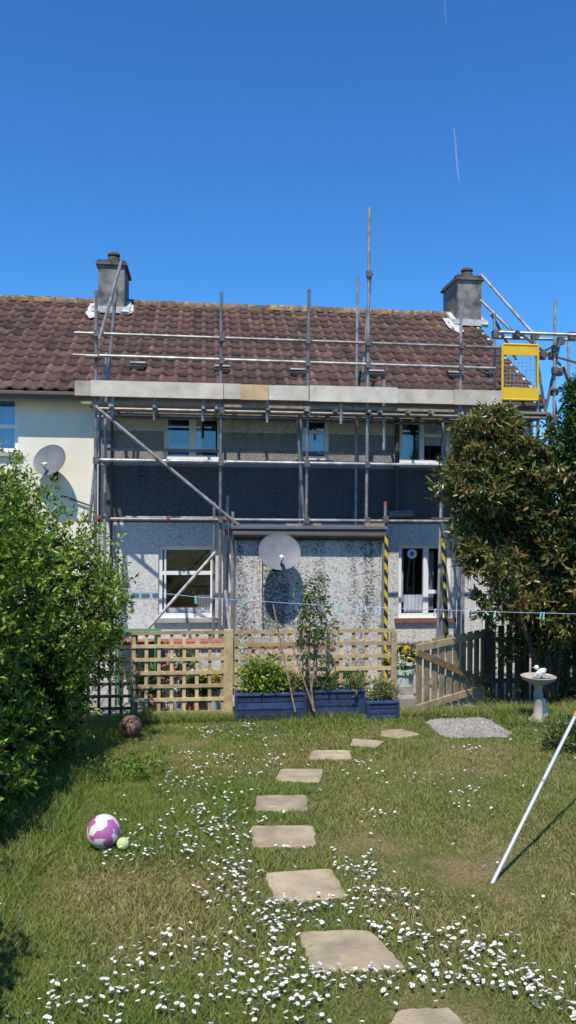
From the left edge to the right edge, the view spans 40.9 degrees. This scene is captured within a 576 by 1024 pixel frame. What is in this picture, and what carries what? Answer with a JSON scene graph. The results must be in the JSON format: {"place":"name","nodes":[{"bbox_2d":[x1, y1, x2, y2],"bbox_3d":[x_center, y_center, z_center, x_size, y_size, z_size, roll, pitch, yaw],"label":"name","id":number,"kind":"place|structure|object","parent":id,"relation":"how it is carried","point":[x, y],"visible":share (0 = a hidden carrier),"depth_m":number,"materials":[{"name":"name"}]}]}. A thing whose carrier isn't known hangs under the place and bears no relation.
{"place":"outdoors","nodes":[
{"label":"outdoors","id":0,"kind":"place"},
{"bbox_2d":[0,570,575,1023],"bbox_3d":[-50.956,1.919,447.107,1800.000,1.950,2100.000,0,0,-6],"label":"ground","id":1,"kind":"structure","parent":0,"point":[436,864],"depth_m":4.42,"materials":[{"name":"green plant"}]},
{"bbox_2d":[0,401,93,675],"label":"walls","id":2,"kind":"structure","parent":1,"relation":"on","point":[68,427],"depth_m":12.67,"materials":[{"name":"white paint"}]},
{"bbox_2d":[0,401,21,456],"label":"windows","id":3,"kind":"structure","parent":2,"relation":"attached to","point":[9,422],"depth_m":12.75,"materials":[{"name":"white plastic"}]},
{"bbox_2d":[6,387,73,391],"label":"roof tiles","id":4,"kind":"object","parent":2,"relation":"on","point":[39,389],"visible":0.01,"depth_m":18.32,"materials":[{"name":"tile"}]},
{"bbox_2d":[0,390,91,505],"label":"gutter and fascia","id":5,"kind":"object","parent":2,"relation":"attached to","point":[38,396],"visible":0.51,"depth_m":12.32,"materials":[{"name":"white plastic"}]},
{"bbox_2d":[0,295,94,303],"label":"ridge tiles","id":6,"kind":"object","parent":2,"relation":"on","point":[46,299],"visible":0.58,"depth_m":15.91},
{"bbox_2d":[33,445,65,480],"bbox_3d":[-3.823,-0.798,12.349,0.416,0.567,0.559,0,0,-31],"label":"satellite dish","id":7,"kind":"object","parent":2,"relation":"attached to","point":[49,460],"visible":0.99,"depth_m":12.35,"materials":[{"name":"paint"}]},
{"bbox_2d":[0,299,111,391],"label":"roof tiles","id":8,"kind":"object","parent":2,"relation":"on","point":[41,342],"visible":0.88,"depth_m":13.92,"materials":[{"name":"tile"}]},
{"bbox_2d":[91,251,131,314],"bbox_3d":[-3.627,-4.405,16.095,0.760,1.860,1.189,0,0,-6],"label":"chimney","id":9,"kind":"object","parent":8,"relation":"on","point":[107,269],"visible":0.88,"depth_m":15.64,"materials":[{"name":"concrete"}]},
{"bbox_2d":[0,439,138,839],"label":"garden shrub","id":10,"kind":"object","parent":1,"relation":"on","point":[46,642],"visible":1,"depth_m":7.04,"materials":[{"name":"green plant"}]},
{"bbox_2d":[98,584,569,619],"bbox_3d":[0.962,1.023,8.764,6.106,0.430,0.025,0,0,-6],"label":"clothes line","id":11,"kind":"object","parent":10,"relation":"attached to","point":[375,607],"visible":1,"depth_m":8.72,"materials":[{"name":"plastic-coated wire line"},{"name":"plastic pegs"}]},
{"bbox_2d":[86,814,119,848],"bbox_3d":[-1.211,2.093,5.069,0.214,0.214,0.214,35,-3,38],"label":"football","id":12,"kind":"object","parent":1,"relation":"on","point":[103,831],"visible":1,"depth_m":5.00,"materials":[{"name":"purple plastic"}]},
{"bbox_2d":[75,633,130,717],"bbox_3d":[-2.357,2.134,9.940,0.732,1.138,0.034,0,0,-6],"label":"trellis fence","id":13,"kind":"object","parent":1,"relation":"on","point":[109,696],"visible":0.26,"depth_m":9.95,"materials":[{"name":"brown wood"}]},
{"bbox_2d":[116,837,128,850],"bbox_3d":[-1.072,2.153,5.018,0.082,0.082,0.082,35,-3,39],"label":"tennis ball","id":14,"kind":"object","parent":1,"relation":"on","point":[123,842],"visible":0.97,"depth_m":4.99,"materials":[{"name":"fabric"}]},
{"bbox_2d":[77,745,171,784],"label":"edge weeds","id":15,"kind":"object","parent":1,"relation":"on","point":[137,766],"visible":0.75,"depth_m":6.79,"materials":[{"name":"green plant"}]},
{"bbox_2d":[119,715,141,737],"bbox_3d":[-1.759,2.398,8.645,0.253,0.254,0.254,35,-3,39],"label":"basketball","id":16,"kind":"object","parent":1,"relation":"on","point":[130,726],"visible":0.99,"depth_m":8.56,"materials":[{"name":"leather"}]},
{"bbox_2d":[131,629,232,715],"bbox_3d":[-1.367,2.120,9.981,1.304,1.200,0.117,0,0,-5],"label":"trellis fence","id":17,"kind":"object","parent":1,"relation":"on","point":[226,671],"visible":0.84,"depth_m":9.95,"materials":[{"name":"beige wood"}]},
{"bbox_2d":[234,689,306,721],"bbox_3d":[-0.234,2.458,9.824,0.907,0.380,0.370,0,0,-6],"label":"planter box","id":18,"kind":"object","parent":1,"relation":"on","point":[254,704],"visible":0.84,"depth_m":9.66,"materials":[{"name":"wood"}]},
{"bbox_2d":[232,653,294,695],"bbox_3d":[-0.306,2.108,9.839,0.814,0.633,0.563,0,0,-6],"label":"leafy shrub","id":19,"kind":"object","parent":18,"relation":"in","point":[257,676],"visible":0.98,"depth_m":9.74,"materials":[{"name":"green plant"}]},
{"bbox_2d":[254,795,307,812],"bbox_3d":[-0.051,2.298,6.063,0.424,0.087,0.424,0,0,-1],"label":"stepping stone","id":20,"kind":"object","parent":1,"relation":"on","point":[287,803],"visible":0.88,"depth_m":6.04,"materials":[{"name":"stone"}]},
{"bbox_2d":[250,825,315,848],"bbox_3d":[-0.025,2.229,5.283,0.455,0.088,0.454,0,0,-6],"label":"stepping stone","id":21,"kind":"object","parent":1,"relation":"on","point":[297,836],"visible":0.79,"depth_m":5.25,"materials":[{"name":"stone"}]},
{"bbox_2d":[0,718,575,1023],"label":"daisies","id":22,"kind":"object","parent":1,"relation":"on","point":[296,976],"visible":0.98,"depth_m":3.58,"materials":[{"name":"white plant"}]},
{"bbox_2d":[276,769,322,783],"bbox_3d":[0.106,2.374,6.925,0.403,0.092,0.462,0,0,7],"label":"stepping stone","id":23,"kind":"object","parent":1,"relation":"on","point":[295,775],"visible":0.8,"depth_m":6.89,"materials":[{"name":"stone"}]},
{"bbox_2d":[265,869,346,904],"bbox_3d":[0.095,2.152,4.427,0.434,0.087,0.438,0,0,-6],"label":"stepping stone","id":24,"kind":"object","parent":1,"relation":"on","point":[300,885],"visible":0.81,"depth_m":4.40,"materials":[{"name":"stone"}]},
{"bbox_2d":[92,401,532,674],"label":"walls","id":25,"kind":"structure","parent":1,"relation":"on","point":[249,490],"depth_m":13.02,"materials":[{"name":"white paint"}]},
{"bbox_2d":[126,299,450,316],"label":"ridge tiles","id":26,"kind":"object","parent":25,"relation":"on","point":[138,302],"visible":0.65,"depth_m":16.47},
{"bbox_2d":[153,415,455,622],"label":"windows","id":27,"kind":"structure","parent":25,"relation":"attached to","point":[179,567],"depth_m":13.51,"materials":[{"name":"white plastic"}]},
{"bbox_2d":[407,549,416,558],"bbox_3d":[2.153,0.725,13.416,0.170,0.170,0.010,0,0,-6],"label":"window ventilator","id":28,"kind":"object","parent":27,"relation":"attached to","point":[411,553],"depth_m":13.41,"materials":[{"name":"blue plastic"}]},
{"bbox_2d":[91,327,545,675],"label":"gutters and pipes","id":29,"kind":"object","parent":25,"relation":"attached to","point":[397,513],"visible":0.29,"depth_m":12.85,"materials":[{"name":"white plastic"}]},
{"bbox_2d":[98,304,545,402],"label":"roof tiles","id":30,"kind":"object","parent":25,"relation":"on","point":[260,323],"visible":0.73,"depth_m":14.55,"materials":[{"name":"tile"}]},
{"bbox_2d":[85,303,463,378],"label":"roof vents and mortar","id":31,"kind":"object","parent":30,"relation":"on","point":[293,371],"visible":0.9,"depth_m":13.60,"materials":[{"name":"concrete"}]},
{"bbox_2d":[441,267,488,327],"bbox_3d":[3.823,-4.353,16.944,0.760,1.860,1.189,0,0,-6],"label":"chimney","id":32,"kind":"object","parent":30,"relation":"on","point":[465,287],"visible":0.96,"depth_m":16.50,"materials":[{"name":"concrete"}]},
{"bbox_2d":[234,628,396,710],"bbox_3d":[0.368,2.145,10.167,2.147,1.215,0.083,0,0,-6],"label":"trellis fence","id":33,"kind":"object","parent":1,"relation":"on","point":[392,655],"visible":0.54,"depth_m":10.17,"materials":[{"name":"beige wood"}]},
{"bbox_2d":[308,750,351,760],"bbox_3d":[0.417,2.447,7.730,0.430,0.085,0.408,0,0,2],"label":"stepping stone","id":34,"kind":"object","parent":1,"relation":"on","point":[335,754],"visible":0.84,"depth_m":7.72,"materials":[{"name":"stone"}]},
{"bbox_2d":[308,687,365,717],"bbox_3d":[0.614,2.459,9.955,0.715,0.390,0.320,0,0,-6],"label":"planter box","id":35,"kind":"object","parent":1,"relation":"on","point":[341,699],"visible":0.7,"depth_m":9.82,"materials":[{"name":"wood"}]},
{"bbox_2d":[264,573,340,711],"bbox_3d":[0.169,1.635,9.694,0.943,1.730,0.557,0,0,-6],"label":"young tree","id":36,"kind":"object","parent":35,"relation":"in","point":[306,616],"visible":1,"depth_m":9.66,"materials":[{"name":"green plant"}]},
{"bbox_2d":[275,666,404,704],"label":"herb plants","id":37,"kind":"object","parent":35,"relation":"in","point":[383,689],"visible":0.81,"depth_m":9.92,"materials":[{"name":"green plant"}]},
{"bbox_2d":[299,930,404,974],"bbox_3d":[0.288,2.081,3.643,0.434,0.085,0.418,0,0,-6],"label":"stepping stone","id":38,"kind":"object","parent":1,"relation":"on","point":[349,948],"visible":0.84,"depth_m":3.61,"materials":[{"name":"stone"}]},
{"bbox_2d":[350,739,384,748],"bbox_3d":[0.831,2.495,8.287,0.361,0.088,0.343,0,0,20],"label":"stepping stone","id":39,"kind":"object","parent":1,"relation":"on","point":[365,742],"visible":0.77,"depth_m":8.28,"materials":[{"name":"stone"}]},
{"bbox_2d":[365,697,399,720],"bbox_3d":[1.171,2.523,9.863,0.420,0.290,0.370,0,0,-6],"label":"planter box","id":40,"kind":"object","parent":1,"relation":"on","point":[387,708],"visible":0.72,"depth_m":9.70,"materials":[{"name":"wood"}]},
{"bbox_2d":[380,729,418,738],"bbox_3d":[1.229,2.539,8.791,0.438,0.091,0.423,0,0,-33],"label":"stepping stone","id":41,"kind":"object","parent":1,"relation":"on","point":[399,733],"visible":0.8,"depth_m":8.77,"materials":[{"name":"stone"}]},
{"bbox_2d":[389,682,415,708],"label":"garden steps","id":42,"kind":"structure","parent":1,"relation":"on","point":[409,697],"depth_m":10.73,"materials":[{"name":"grey concrete"}]},
{"bbox_2d":[390,1007,463,1023],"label":"stepping stone","id":43,"kind":"object","parent":1,"relation":"on","point":[446,1015],"visible":1,"depth_m":3.07,"materials":[{"name":"stone"}]},
{"bbox_2d":[415,615,493,711],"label":"garden gate","id":44,"kind":"structure","parent":1,"relation":"on","point":[424,648],"depth_m":10.56,"materials":[{"name":"brown wood"}]},
{"bbox_2d":[426,716,510,737],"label":"gravel","id":45,"kind":"structure","parent":1,"relation":"on","point":[458,727],"depth_m":9.09,"materials":[{"name":"grey gravel"}]},
{"bbox_2d":[422,398,575,705],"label":"photinia tree","id":46,"kind":"object","parent":1,"relation":"on","point":[497,466],"visible":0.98,"depth_m":10.05,"materials":[{"name":"green plant"}]},
{"bbox_2d":[472,622,575,754],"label":"border plants","id":47,"kind":"object","parent":1,"relation":"on","point":[518,641],"visible":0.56,"depth_m":10.60,"materials":[{"name":"green plant"}]},
{"bbox_2d":[485,616,575,700],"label":"picket fence","id":48,"kind":"object","parent":1,"relation":"on","point":[522,666],"visible":0.2,"depth_m":11.14,"materials":[{"name":"wood"}]},
{"bbox_2d":[490,710,575,882],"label":"clothes prop","id":49,"kind":"object","parent":1,"relation":"on","point":[531,804],"visible":0.99,"depth_m":4.81,"materials":[{"name":"metal"}]},
{"bbox_2d":[520,672,556,722],"bbox_3d":[3.085,2.310,9.532,0.430,0.585,0.427,0,0,-6],"label":"bird bath","id":50,"kind":"object","parent":1,"relation":"on","point":[538,683],"visible":0.77,"depth_m":9.48,"materials":[{"name":"beige stone"}]},
{"bbox_2d":[533,665,551,678],"bbox_3d":[3.125,1.973,9.516,0.251,0.180,0.088,0,0,-6],"label":"bird ornament","id":51,"kind":"object","parent":50,"relation":"on","point":[541,672],"visible":0.98,"depth_m":9.49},
{"bbox_2d":[543,698,547,716],"bbox_3d":[3.182,2.470,9.666,0.130,0.310,0.148,0,0,-6],"label":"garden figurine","id":52,"kind":"object","parent":1,"relation":"on","point":[544,704],"visible":0.31,"depth_m":9.64,"materials":[{"name":"blue ceramic"}]},
{"bbox_2d":[544,367,575,571],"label":"evergreen tree","id":53,"kind":"object","parent":1,"relation":"on","point":[569,412],"visible":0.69,"depth_m":10.06,"materials":[{"name":"green plant"}]},
{"bbox_2d":[0,0,575,502],"label":"sky","id":54,"kind":"structure","parent":0,"point":[242,150],"materials":[{"name":"blue"}]},
{"bbox_2d":[37,668,571,716],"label":"patio","id":55,"kind":"structure","parent":0,"point":[104,701],"depth_m":11.34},
{"bbox_2d":[114,628,160,710],"bbox_3d":[-2.071,2.160,10.636,0.602,1.051,0.400,0,0,-6],"label":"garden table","id":56,"kind":"object","parent":55,"relation":"on","point":[117,679],"visible":0.27,"depth_m":10.67,"materials":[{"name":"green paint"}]},
{"bbox_2d":[123,662,156,708],"bbox_3d":[-1.997,2.365,10.654,0.534,0.632,0.600,0,0,34],"label":"potted plant","id":57,"kind":"object","parent":55,"relation":"on","point":[139,704],"visible":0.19,"depth_m":10.59,"materials":[{"name":"green plant"}]},
{"bbox_2d":[137,669,169,711],"bbox_3d":[-1.846,2.397,10.400,0.534,0.571,0.520,0,0,-6],"label":"potted plant","id":58,"kind":"object","parent":55,"relation":"on","point":[152,692],"visible":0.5,"depth_m":10.32,"materials":[{"name":"green plant"}]},
{"bbox_2d":[150,663,190,709],"bbox_3d":[-1.631,2.363,10.574,0.622,0.641,0.530,0,0,-6],"label":"potted plant","id":59,"kind":"object","parent":55,"relation":"on","point":[166,704],"visible":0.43,"depth_m":10.48,"materials":[{"name":"green plant"}]},
{"bbox_2d":[123,638,220,701],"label":"garden wall","id":60,"kind":"structure","parent":55,"relation":"on","point":[203,652],"depth_m":10.98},
{"bbox_2d":[168,648,194,707],"bbox_3d":[-1.450,2.269,10.708,0.462,0.831,0.527,0,0,-6],"label":"potted plant","id":61,"kind":"object","parent":55,"relation":"on","point":[190,654],"visible":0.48,"depth_m":10.65,"materials":[{"name":"green plant"}]},
{"bbox_2d":[176,669,213,710],"bbox_3d":[-1.250,2.409,10.440,0.531,0.554,0.500,0,0,-6],"label":"potted plant","id":62,"kind":"object","parent":55,"relation":"on","point":[190,692],"visible":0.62,"depth_m":10.34,"materials":[{"name":"green plant"}]},
{"bbox_2d":[198,669,220,709],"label":"potted plant","id":63,"kind":"object","parent":55,"relation":"on","point":[215,691],"visible":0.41,"depth_m":10.45,"materials":[{"name":"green plant"}]},
{"bbox_2d":[251,637,338,689],"bbox_3d":[0.085,2.266,11.053,1.219,0.870,0.540,0,0,-6],"label":"garden bench","id":64,"kind":"object","parent":55,"relation":"on","point":[336,662],"visible":0.23,"depth_m":11.21,"materials":[{"name":"grey wood"}]},
{"bbox_2d":[229,523,387,691],"bbox_3d":[0.240,1.508,12.264,2.358,2.688,1.682,0,0,-6],"label":"flat roof extension","id":65,"kind":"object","parent":55,"relation":"on","point":[346,559],"visible":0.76,"depth_m":11.61,"materials":[{"name":"concrete"}]},
{"bbox_2d":[258,533,300,571],"bbox_3d":[-0.095,0.596,11.239,0.508,0.584,0.566,0,0,25],"label":"satellite dish","id":66,"kind":"object","parent":65,"relation":"attached to","point":[279,551],"visible":1,"depth_m":11.22,"materials":[{"name":"paint"}]},
{"bbox_2d":[72,207,575,691],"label":"scaffolding","id":67,"kind":"object","parent":55,"relation":"on","point":[108,387],"visible":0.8,"depth_m":11.90,"materials":[{"name":"metal"}]},
{"bbox_2d":[501,343,538,400],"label":"safety gate","id":68,"kind":"structure","parent":67,"relation":"attached to","point":[517,393],"depth_m":12.20,"materials":[{"name":"yellow metal"}]},
{"bbox_2d":[332,662,371,686],"bbox_3d":[0.889,2.394,10.807,0.541,0.614,0.446,0,0,-6],"label":"potted plant","id":69,"kind":"object","parent":55,"relation":"on","point":[345,673],"visible":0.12,"depth_m":10.74,"materials":[{"name":"green plant"}]},
{"bbox_2d":[383,535,387,684],"bbox_3d":[1.461,1.536,11.541,0.059,2.369,0.059,0,0,-6],"label":"hazard marked post","id":70,"kind":"object","parent":55,"relation":"on","point":[385,592],"visible":0.66,"depth_m":11.52,"materials":[{"name":"yellow metal"}]},
{"bbox_2d":[381,642,415,686],"bbox_3d":[1.592,2.264,10.959,0.626,0.885,0.586,0,0,-6],"label":"potted plant","id":71,"kind":"object","parent":55,"relation":"on","point":[405,674],"visible":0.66,"depth_m":10.83,"materials":[{"name":"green plant"}]},
{"bbox_2d":[441,535,448,648],"bbox_3d":[2.400,1.542,11.748,0.179,2.373,0.059,0,0,-6],"label":"hazard marked post","id":72,"kind":"object","parent":55,"relation":"on","point":[444,587],"visible":0.66,"depth_m":11.72,"materials":[{"name":"yellow metal"}]}
]}

